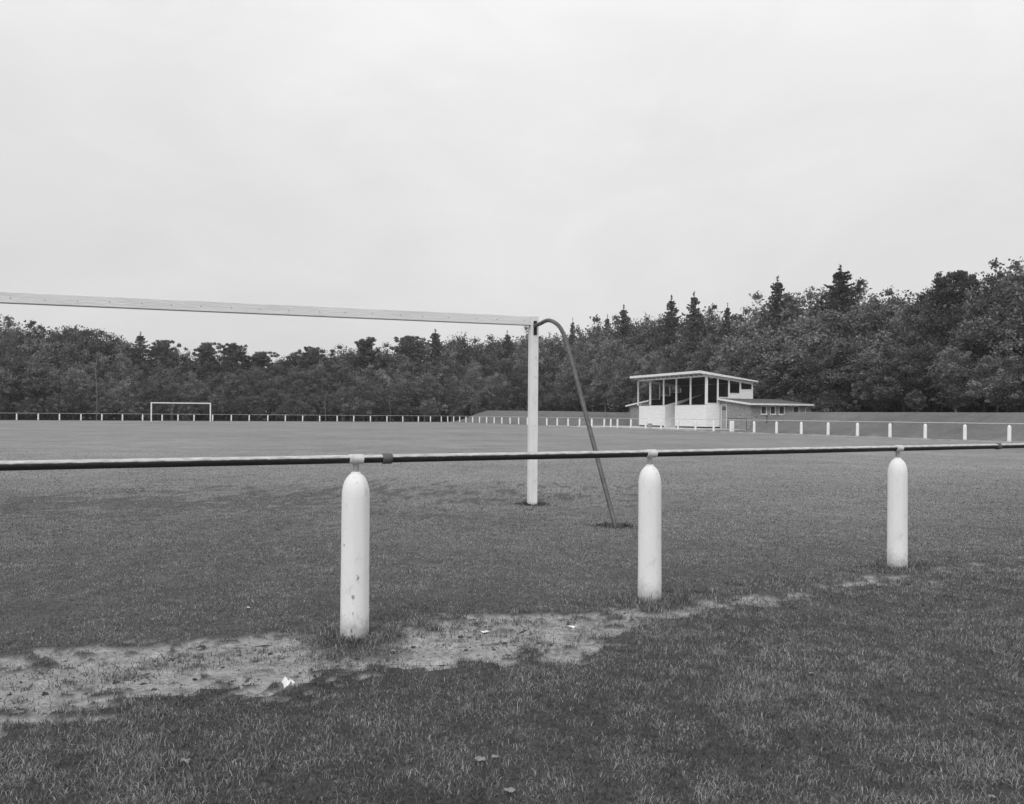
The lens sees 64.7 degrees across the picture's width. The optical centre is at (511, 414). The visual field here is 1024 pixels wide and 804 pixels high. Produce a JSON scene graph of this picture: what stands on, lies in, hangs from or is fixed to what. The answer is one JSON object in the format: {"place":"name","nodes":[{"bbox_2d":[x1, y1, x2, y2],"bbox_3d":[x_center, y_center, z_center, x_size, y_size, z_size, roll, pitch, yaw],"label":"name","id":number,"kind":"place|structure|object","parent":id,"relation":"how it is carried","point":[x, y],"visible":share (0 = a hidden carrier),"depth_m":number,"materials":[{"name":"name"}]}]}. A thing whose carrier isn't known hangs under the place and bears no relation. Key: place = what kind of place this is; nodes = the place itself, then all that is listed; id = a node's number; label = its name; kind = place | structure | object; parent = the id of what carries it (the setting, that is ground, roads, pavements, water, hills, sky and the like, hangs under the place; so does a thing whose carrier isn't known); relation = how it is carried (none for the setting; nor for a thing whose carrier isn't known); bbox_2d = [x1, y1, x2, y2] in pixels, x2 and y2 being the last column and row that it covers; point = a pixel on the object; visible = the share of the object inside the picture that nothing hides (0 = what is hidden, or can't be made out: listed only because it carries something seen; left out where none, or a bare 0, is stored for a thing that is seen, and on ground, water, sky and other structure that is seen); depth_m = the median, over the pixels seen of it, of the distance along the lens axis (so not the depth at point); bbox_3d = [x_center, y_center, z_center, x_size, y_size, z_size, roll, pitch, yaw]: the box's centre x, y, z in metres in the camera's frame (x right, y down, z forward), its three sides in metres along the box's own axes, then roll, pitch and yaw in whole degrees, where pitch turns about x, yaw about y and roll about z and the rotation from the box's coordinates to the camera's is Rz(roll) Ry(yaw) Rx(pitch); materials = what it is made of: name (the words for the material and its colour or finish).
{"place":"outdoors","nodes":[
{"label":"outdoors","id":0,"kind":"place"},
{"bbox_2d":[0,410,1023,803],"bbox_3d":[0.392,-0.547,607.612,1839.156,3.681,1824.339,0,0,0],"label":"ground","id":1,"kind":"structure","parent":0,"point":[110,438],"depth_m":5.34,"materials":[{"name":"plant"}]},
{"bbox_2d":[0,326,27,418],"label":"birch tree","id":2,"kind":"object","parent":1,"relation":"on","point":[5,346],"visible":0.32,"depth_m":120.62,"materials":[{"name":"grey plant"}]},
{"bbox_2d":[0,355,45,419],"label":"spreading tree","id":3,"kind":"object","parent":1,"relation":"on","point":[15,385],"visible":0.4,"depth_m":118.26,"materials":[{"name":"grey plant"}]},
{"bbox_2d":[14,361,66,419],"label":"leafy tree","id":4,"kind":"object","parent":1,"relation":"on","point":[33,372],"visible":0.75,"depth_m":118.09,"materials":[{"name":"grey plant"}]},
{"bbox_2d":[37,392,65,419],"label":"bush","id":5,"kind":"object","parent":1,"relation":"on","point":[54,405],"visible":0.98,"depth_m":116.82,"materials":[{"name":"grey plant"}]},
{"bbox_2d":[18,327,93,418],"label":"leafy tree","id":6,"kind":"object","parent":1,"relation":"on","point":[48,347],"visible":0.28,"depth_m":125.61,"materials":[{"name":"grey plant"}]},
{"bbox_2d":[48,341,96,419],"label":"birch tree","id":7,"kind":"object","parent":1,"relation":"on","point":[74,355],"visible":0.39,"depth_m":123.09,"materials":[{"name":"grey plant"}]},
{"bbox_2d":[49,364,99,419],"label":"birch tree","id":8,"kind":"object","parent":1,"relation":"on","point":[74,387],"visible":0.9,"depth_m":118.82,"materials":[{"name":"grey plant"}]},
{"bbox_2d":[76,350,115,419],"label":"birch tree","id":9,"kind":"object","parent":1,"relation":"on","point":[91,367],"visible":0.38,"depth_m":124.63,"materials":[{"name":"grey plant"}]},
{"bbox_2d":[56,329,138,419],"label":"leafy tree","id":10,"kind":"object","parent":1,"relation":"on","point":[90,346],"visible":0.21,"depth_m":127.50,"materials":[{"name":"grey plant"}]},
{"bbox_2d":[80,330,139,419],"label":"leafy tree","id":11,"kind":"object","parent":1,"relation":"on","point":[117,345],"visible":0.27,"depth_m":129.12,"materials":[{"name":"grey plant"}]},
{"bbox_2d":[104,352,145,419],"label":"birch tree","id":12,"kind":"object","parent":1,"relation":"on","point":[124,370],"visible":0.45,"depth_m":126.25,"materials":[{"name":"grey plant"}]},
{"bbox_2d":[118,393,146,419],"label":"bush","id":13,"kind":"object","parent":1,"relation":"on","point":[134,408],"visible":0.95,"depth_m":119.34,"materials":[{"name":"grey plant"}]},
{"bbox_2d":[116,379,164,419],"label":"leafy tree","id":14,"kind":"object","parent":1,"relation":"on","point":[146,392],"visible":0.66,"depth_m":121.72,"materials":[{"name":"grey plant"}]},
{"bbox_2d":[109,332,178,419],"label":"spruce tree","id":15,"kind":"object","parent":1,"relation":"on","point":[140,339],"visible":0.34,"depth_m":130.53,"materials":[{"name":"grey plant"}]},
{"bbox_2d":[140,340,181,419],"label":"pine tree","id":16,"kind":"object","parent":1,"relation":"on","point":[160,348],"visible":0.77,"depth_m":131.41,"materials":[{"name":"grey plant"}]},
{"bbox_2d":[147,366,191,419],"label":"spreading tree","id":17,"kind":"object","parent":1,"relation":"on","point":[166,379],"visible":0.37,"depth_m":126.54,"materials":[{"name":"grey plant"}]},
{"bbox_2d":[168,381,213,413],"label":"leafy tree","id":18,"kind":"object","parent":1,"relation":"on","point":[194,397],"visible":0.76,"depth_m":125.43,"materials":[{"name":"grey plant"}]},
{"bbox_2d":[183,342,222,419],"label":"pine tree","id":19,"kind":"object","parent":1,"relation":"on","point":[207,351],"visible":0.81,"depth_m":133.27,"materials":[{"name":"grey plant"}]},
{"bbox_2d":[217,343,250,419],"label":"pine tree","id":20,"kind":"object","parent":1,"relation":"on","point":[232,350],"visible":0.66,"depth_m":134.45,"materials":[{"name":"grey plant"}]},
{"bbox_2d":[215,368,256,420],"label":"spreading tree","id":21,"kind":"object","parent":1,"relation":"on","point":[240,387],"visible":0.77,"depth_m":129.71,"materials":[{"name":"grey plant"}]},
{"bbox_2d":[243,365,268,420],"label":"birch tree","id":22,"kind":"object","parent":1,"relation":"on","point":[256,381],"visible":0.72,"depth_m":132.41,"materials":[{"name":"grey plant"}]},
{"bbox_2d":[246,351,278,419],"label":"pine tree","id":23,"kind":"object","parent":1,"relation":"on","point":[264,360],"visible":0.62,"depth_m":137.39,"materials":[{"name":"grey plant"}]},
{"bbox_2d":[259,388,292,420],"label":"leafy tree","id":24,"kind":"object","parent":1,"relation":"on","point":[268,400],"visible":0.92,"depth_m":128.82,"materials":[{"name":"grey plant"}]},
{"bbox_2d":[280,378,313,420],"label":"birch tree","id":25,"kind":"object","parent":1,"relation":"on","point":[299,395],"visible":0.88,"depth_m":130.91,"materials":[{"name":"grey plant"}]},
{"bbox_2d":[276,365,317,412],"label":"leafy tree","id":26,"kind":"object","parent":1,"relation":"on","point":[298,374],"visible":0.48,"depth_m":133.81,"materials":[{"name":"grey plant"}]},
{"bbox_2d":[0,292,617,526],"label":"football goal","id":27,"kind":"object","parent":1,"relation":"on","point":[533,323],"visible":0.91,"depth_m":10.38,"materials":[{"name":"white paint"}]},
{"bbox_2d":[294,359,337,420],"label":"birch tree","id":28,"kind":"object","parent":1,"relation":"on","point":[322,379],"visible":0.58,"depth_m":135.12,"materials":[{"name":"grey plant"}]},
{"bbox_2d":[16,413,646,428],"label":"pitch railing","id":29,"kind":"object","parent":1,"relation":"on","point":[392,415],"visible":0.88,"depth_m":113.37,"materials":[{"name":"metal"}]},
{"bbox_2d":[331,366,366,420],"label":"birch tree","id":30,"kind":"object","parent":1,"relation":"on","point":[344,383],"visible":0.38,"depth_m":137.82,"materials":[{"name":"grey plant"}]},
{"bbox_2d":[341,398,374,420],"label":"bush","id":31,"kind":"object","parent":1,"relation":"on","point":[357,408],"visible":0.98,"depth_m":130.12,"materials":[{"name":"grey plant"}]},
{"bbox_2d":[347,376,381,420],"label":"birch tree","id":32,"kind":"object","parent":1,"relation":"on","point":[361,394],"visible":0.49,"depth_m":134.66,"materials":[{"name":"grey plant"}]},
{"bbox_2d":[349,337,390,420],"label":"tree","id":33,"kind":"object","parent":1,"relation":"on","point":[368,344],"visible":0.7,"depth_m":141.89,"materials":[{"name":"grey plant"}]},
{"bbox_2d":[357,364,393,420],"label":"birch tree","id":34,"kind":"object","parent":1,"relation":"on","point":[384,379],"visible":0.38,"depth_m":138.68,"materials":[{"name":"grey plant"}]},
{"bbox_2d":[387,378,420,420],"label":"birch tree","id":35,"kind":"object","parent":1,"relation":"on","point":[402,392],"visible":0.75,"depth_m":136.39,"materials":[{"name":"grey plant"}]},
{"bbox_2d":[386,335,431,420],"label":"tree","id":36,"kind":"object","parent":1,"relation":"on","point":[412,342],"visible":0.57,"depth_m":144.54,"materials":[{"name":"grey plant"}]},
{"bbox_2d":[409,372,444,421],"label":"birch tree","id":37,"kind":"object","parent":1,"relation":"on","point":[428,391],"visible":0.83,"depth_m":136.78,"materials":[{"name":"grey plant"}]},
{"bbox_2d":[413,329,472,420],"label":"spruce tree","id":38,"kind":"object","parent":1,"relation":"on","point":[434,337],"visible":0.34,"depth_m":146.35,"materials":[{"name":"grey plant"}]},
{"bbox_2d":[434,349,467,411],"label":"birch tree","id":39,"kind":"object","parent":1,"relation":"on","point":[445,370],"visible":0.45,"depth_m":143.93,"materials":[{"name":"grey plant"}]},
{"bbox_2d":[436,381,470,420],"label":"birch tree","id":40,"kind":"object","parent":1,"relation":"on","point":[451,400],"visible":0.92,"depth_m":137.08,"materials":[{"name":"grey plant"}]},
{"bbox_2d":[0,569,939,723],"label":"soil crumbs","id":41,"kind":"object","parent":1,"relation":"on","point":[143,683],"visible":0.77,"depth_m":4.14,"materials":[{"name":"grey soil"}]},
{"bbox_2d":[452,367,489,415],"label":"birch tree","id":42,"kind":"object","parent":1,"relation":"on","point":[474,393],"visible":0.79,"depth_m":139.62,"materials":[{"name":"grey plant"}]},
{"bbox_2d":[439,332,506,418],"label":"spreading tree","id":43,"kind":"object","parent":1,"relation":"on","point":[461,343],"visible":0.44,"depth_m":147.66,"materials":[{"name":"grey plant"}]},
{"bbox_2d":[477,371,516,410],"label":"birch tree","id":44,"kind":"object","parent":1,"relation":"on","point":[496,387],"visible":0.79,"depth_m":140.49,"materials":[{"name":"grey plant"}]},
{"bbox_2d":[479,355,520,408],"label":"leafy tree","id":45,"kind":"object","parent":1,"relation":"on","point":[491,372],"visible":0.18,"depth_m":145.45,"materials":[{"name":"grey plant"}]},
{"bbox_2d":[0,307,1020,420],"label":"wood","id":46,"kind":"object","parent":1,"relation":"on","point":[989,408],"depth_m":138.87,"materials":[{"name":"grey plant"}]},
{"bbox_2d":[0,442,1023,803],"bbox_3d":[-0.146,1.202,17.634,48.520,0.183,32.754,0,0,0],"label":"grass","id":47,"kind":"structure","parent":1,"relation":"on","point":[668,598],"depth_m":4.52,"materials":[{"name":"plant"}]},
{"bbox_2d":[0,443,1023,640],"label":"pitch railing","id":48,"kind":"object","parent":1,"relation":"on","point":[354,595],"visible":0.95,"depth_m":4.84,"materials":[{"name":"white paint"}]},
{"bbox_2d":[500,371,545,410],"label":"leafy tree","id":49,"kind":"object","parent":1,"relation":"on","point":[522,392],"visible":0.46,"depth_m":142.26,"materials":[{"name":"grey plant"}]},
{"bbox_2d":[510,326,560,380],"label":"birch tree","id":50,"kind":"object","parent":1,"relation":"on","point":[543,353],"visible":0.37,"depth_m":146.98,"materials":[{"name":"grey plant"}]},
{"bbox_2d":[553,361,597,410],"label":"leafy tree","id":51,"kind":"object","parent":1,"relation":"on","point":[570,387],"visible":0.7,"depth_m":132.82,"materials":[{"name":"grey plant"}]},
{"bbox_2d":[555,341,609,410],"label":"spreading tree","id":52,"kind":"object","parent":1,"relation":"on","point":[588,363],"visible":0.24,"depth_m":135.37,"materials":[{"name":"grey plant"}]},
{"bbox_2d":[584,363,625,411],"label":"birch tree","id":53,"kind":"object","parent":1,"relation":"on","point":[600,386],"visible":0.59,"depth_m":122.88,"materials":[{"name":"grey plant"}]},
{"bbox_2d":[587,338,627,411],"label":"birch tree","id":54,"kind":"object","parent":1,"relation":"on","point":[609,351],"visible":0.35,"depth_m":128.19,"materials":[{"name":"grey plant"}]},
{"bbox_2d":[600,304,634,411],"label":"spruce tree","id":55,"kind":"object","parent":1,"relation":"on","point":[624,321],"visible":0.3,"depth_m":135.72,"materials":[{"name":"grey plant"}]},
{"bbox_2d":[582,313,655,402],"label":"spreading tree","id":56,"kind":"object","parent":1,"relation":"on","point":[622,341],"visible":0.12,"depth_m":136.37,"materials":[{"name":"grey plant"}]},
{"bbox_2d":[603,351,653,411],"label":"birch tree","id":57,"kind":"object","parent":1,"relation":"on","point":[621,379],"visible":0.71,"depth_m":115.02,"materials":[{"name":"grey plant"}]},
{"bbox_2d":[611,316,668,393],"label":"leafy tree","id":58,"kind":"object","parent":1,"relation":"on","point":[649,342],"visible":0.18,"depth_m":129.62,"materials":[{"name":"grey plant"}]},
{"bbox_2d":[632,354,672,398],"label":"birch tree","id":59,"kind":"object","parent":1,"relation":"on","point":[647,369],"visible":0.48,"depth_m":109.37,"materials":[{"name":"grey plant"}]},
{"bbox_2d":[648,294,683,363],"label":"spruce tree","id":60,"kind":"object","parent":1,"relation":"on","point":[670,305],"visible":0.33,"depth_m":122.21,"materials":[{"name":"grey plant"}]},
{"bbox_2d":[664,337,702,395],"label":"leafy tree","id":61,"kind":"object","parent":1,"relation":"on","point":[674,367],"visible":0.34,"depth_m":113.14,"materials":[{"name":"grey plant"}]},
{"bbox_2d":[667,291,710,395],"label":"spruce tree","id":62,"kind":"object","parent":1,"relation":"on","point":[694,316],"visible":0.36,"depth_m":116.51,"materials":[{"name":"grey plant"}]},
{"bbox_2d":[684,333,722,371],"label":"birch tree","id":63,"kind":"object","parent":1,"relation":"on","point":[698,364],"visible":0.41,"depth_m":107.61,"materials":[{"name":"grey plant"}]},
{"bbox_2d":[675,311,744,367],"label":"leafy tree","id":64,"kind":"object","parent":1,"relation":"on","point":[709,328],"visible":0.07,"depth_m":113.97,"materials":[{"name":"grey plant"}]},
{"bbox_2d":[625,370,813,429],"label":"grandstand","id":65,"kind":"object","parent":1,"relation":"on","point":[699,397],"visible":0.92,"depth_m":80.51,"materials":[{"name":"paint"}]},
{"bbox_2d":[691,305,760,363],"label":"leafy tree","id":66,"kind":"object","parent":1,"relation":"on","point":[719,326],"visible":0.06,"depth_m":108.09,"materials":[{"name":"grey plant"}]},
{"bbox_2d":[707,335,752,375],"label":"leafy tree","id":67,"kind":"object","parent":1,"relation":"on","point":[714,361],"visible":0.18,"depth_m":101.99,"materials":[{"name":"grey plant"}]},
{"bbox_2d":[715,290,802,357],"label":"leafy tree","id":68,"kind":"object","parent":1,"relation":"on","point":[745,325],"visible":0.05,"depth_m":104.40,"materials":[{"name":"grey plant"}]},
{"bbox_2d":[713,286,822,375],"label":"spreading tree","id":69,"kind":"object","parent":1,"relation":"on","point":[759,319],"visible":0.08,"depth_m":100.16,"materials":[{"name":"grey plant"}]},
{"bbox_2d":[732,318,806,395],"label":"leafy tree","id":70,"kind":"object","parent":1,"relation":"on","point":[771,333],"visible":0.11,"depth_m":91.99,"materials":[{"name":"grey plant"}]},
{"bbox_2d":[735,321,807,395],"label":"leafy tree","id":71,"kind":"object","parent":1,"relation":"on","point":[757,358],"visible":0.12,"depth_m":90.03,"materials":[{"name":"grey plant"}]},
{"bbox_2d":[753,275,795,368],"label":"spruce tree","id":72,"kind":"object","parent":1,"relation":"on","point":[776,297],"visible":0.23,"depth_m":100.00,"materials":[{"name":"grey plant"}]},
{"bbox_2d":[750,338,832,408],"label":"spreading tree","id":73,"kind":"object","parent":1,"relation":"on","point":[769,377],"visible":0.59,"depth_m":83.15,"materials":[{"name":"grey plant"}]},
{"bbox_2d":[738,288,858,364],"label":"leafy tree","id":74,"kind":"object","parent":1,"relation":"on","point":[786,312],"visible":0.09,"depth_m":97.44,"materials":[{"name":"grey plant"}]},
{"bbox_2d":[760,308,882,410],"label":"spreading tree","id":75,"kind":"object","parent":1,"relation":"on","point":[813,339],"visible":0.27,"depth_m":84.23,"materials":[{"name":"grey plant"}]},
{"bbox_2d":[622,428,1023,442],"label":"kerb","id":76,"kind":"structure","parent":1,"relation":"on","point":[839,436],"depth_m":51.11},
{"bbox_2d":[811,389,860,411],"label":"bush","id":77,"kind":"object","parent":1,"relation":"on","point":[837,404],"visible":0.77,"depth_m":76.05,"materials":[{"name":"grey plant"}]},
{"bbox_2d":[794,337,881,411],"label":"spreading tree","id":78,"kind":"object","parent":1,"relation":"on","point":[837,378],"visible":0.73,"depth_m":76.99,"materials":[{"name":"grey plant"}]},
{"bbox_2d":[660,419,1023,441],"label":"pitch railing","id":79,"kind":"object","parent":1,"relation":"on","point":[857,429],"visible":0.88,"depth_m":50.70,"materials":[{"name":"white paint"}]},
{"bbox_2d":[794,302,912,411],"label":"spreading tree","id":80,"kind":"object","parent":1,"relation":"on","point":[858,320],"visible":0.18,"depth_m":83.29,"materials":[{"name":"grey plant"}]},
{"bbox_2d":[806,264,914,411],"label":"spruce tree","id":81,"kind":"object","parent":1,"relation":"on","point":[841,288],"visible":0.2,"depth_m":89.90,"materials":[{"name":"grey plant"}]},
{"bbox_2d":[825,277,895,409],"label":"leafy tree","id":82,"kind":"object","parent":1,"relation":"on","point":[858,285],"visible":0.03,"depth_m":89.70,"materials":[{"name":"grey plant"}]},
{"bbox_2d":[849,372,903,411],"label":"bush","id":83,"kind":"object","parent":1,"relation":"on","point":[867,392],"visible":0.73,"depth_m":70.72,"materials":[{"name":"grey plant"}]},
{"bbox_2d":[848,335,912,411],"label":"leafy tree","id":84,"kind":"object","parent":1,"relation":"on","point":[874,356],"visible":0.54,"depth_m":72.28,"materials":[{"name":"grey plant"}]},
{"bbox_2d":[868,306,921,411],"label":"tree","id":85,"kind":"object","parent":1,"relation":"on","point":[897,325],"visible":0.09,"depth_m":78.36,"materials":[{"name":"grey plant"}]},
{"bbox_2d":[860,341,942,411],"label":"spreading tree","id":86,"kind":"object","parent":1,"relation":"on","point":[917,380],"visible":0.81,"depth_m":70.15,"materials":[{"name":"grey plant"}]},
{"bbox_2d":[856,284,949,411],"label":"leafy tree","id":87,"kind":"object","parent":1,"relation":"on","point":[915,308],"visible":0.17,"depth_m":79.70,"materials":[{"name":"grey plant"}]},
{"bbox_2d":[863,307,971,411],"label":"spreading tree","id":88,"kind":"object","parent":1,"relation":"on","point":[911,337],"visible":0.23,"depth_m":74.99,"materials":[{"name":"grey plant"}]},
{"bbox_2d":[885,271,999,411],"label":"spruce tree","id":89,"kind":"object","parent":1,"relation":"on","point":[935,300],"visible":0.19,"depth_m":77.95,"materials":[{"name":"grey plant"}]},
{"bbox_2d":[923,345,982,411],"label":"birch tree","id":90,"kind":"object","parent":1,"relation":"on","point":[950,376],"visible":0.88,"depth_m":67.15,"materials":[{"name":"grey plant"}]},
{"bbox_2d":[924,286,982,411],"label":"leafy tree","id":91,"kind":"object","parent":1,"relation":"on","point":[952,308],"visible":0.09,"depth_m":75.31,"materials":[{"name":"grey plant"}]},
{"bbox_2d":[930,387,978,411],"bbox_3d":[34.454,-1.079,63.080,3.534,2.209,2.128,0,0,28],"label":"bush","id":92,"kind":"object","parent":1,"relation":"on","point":[960,401],"visible":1,"depth_m":62.79,"materials":[{"name":"grey plant"}]},
{"bbox_2d":[933,270,981,411],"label":"pine tree","id":93,"kind":"object","parent":1,"relation":"on","point":[960,279],"visible":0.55,"depth_m":75.88,"materials":[{"name":"grey plant"}]},
{"bbox_2d":[940,319,1008,411],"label":"leafy tree","id":94,"kind":"object","parent":1,"relation":"on","point":[952,335],"visible":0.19,"depth_m":69.67,"materials":[{"name":"grey plant"}]},
{"bbox_2d":[938,283,1023,411],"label":"leafy tree","id":95,"kind":"object","parent":1,"relation":"on","point":[970,339],"visible":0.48,"depth_m":66.25,"materials":[{"name":"grey plant"}]},
{"bbox_2d":[955,256,1023,411],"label":"spreading tree","id":96,"kind":"object","parent":1,"relation":"on","point":[991,296],"visible":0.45,"depth_m":69.06,"materials":[{"name":"grey plant"}]},
{"bbox_2d":[965,368,1023,411],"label":"bush","id":97,"kind":"object","parent":1,"relation":"on","point":[1002,393],"visible":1,"depth_m":59.50,"materials":[{"name":"grey plant"}]},
{"bbox_2d":[966,353,1023,411],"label":"leafy tree","id":98,"kind":"object","parent":1,"relation":"on","point":[989,370],"visible":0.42,"depth_m":63.20,"materials":[{"name":"grey plant"}]},
{"bbox_2d":[989,309,1023,387],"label":"spreading tree","id":99,"kind":"object","parent":1,"relation":"on","point":[1010,332],"visible":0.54,"depth_m":64.01,"materials":[{"name":"grey plant"}]},
{"bbox_2d":[0,0,1023,411],"label":"sky","id":100,"kind":"structure","parent":0,"point":[562,161],"materials":[{"name":"white"}]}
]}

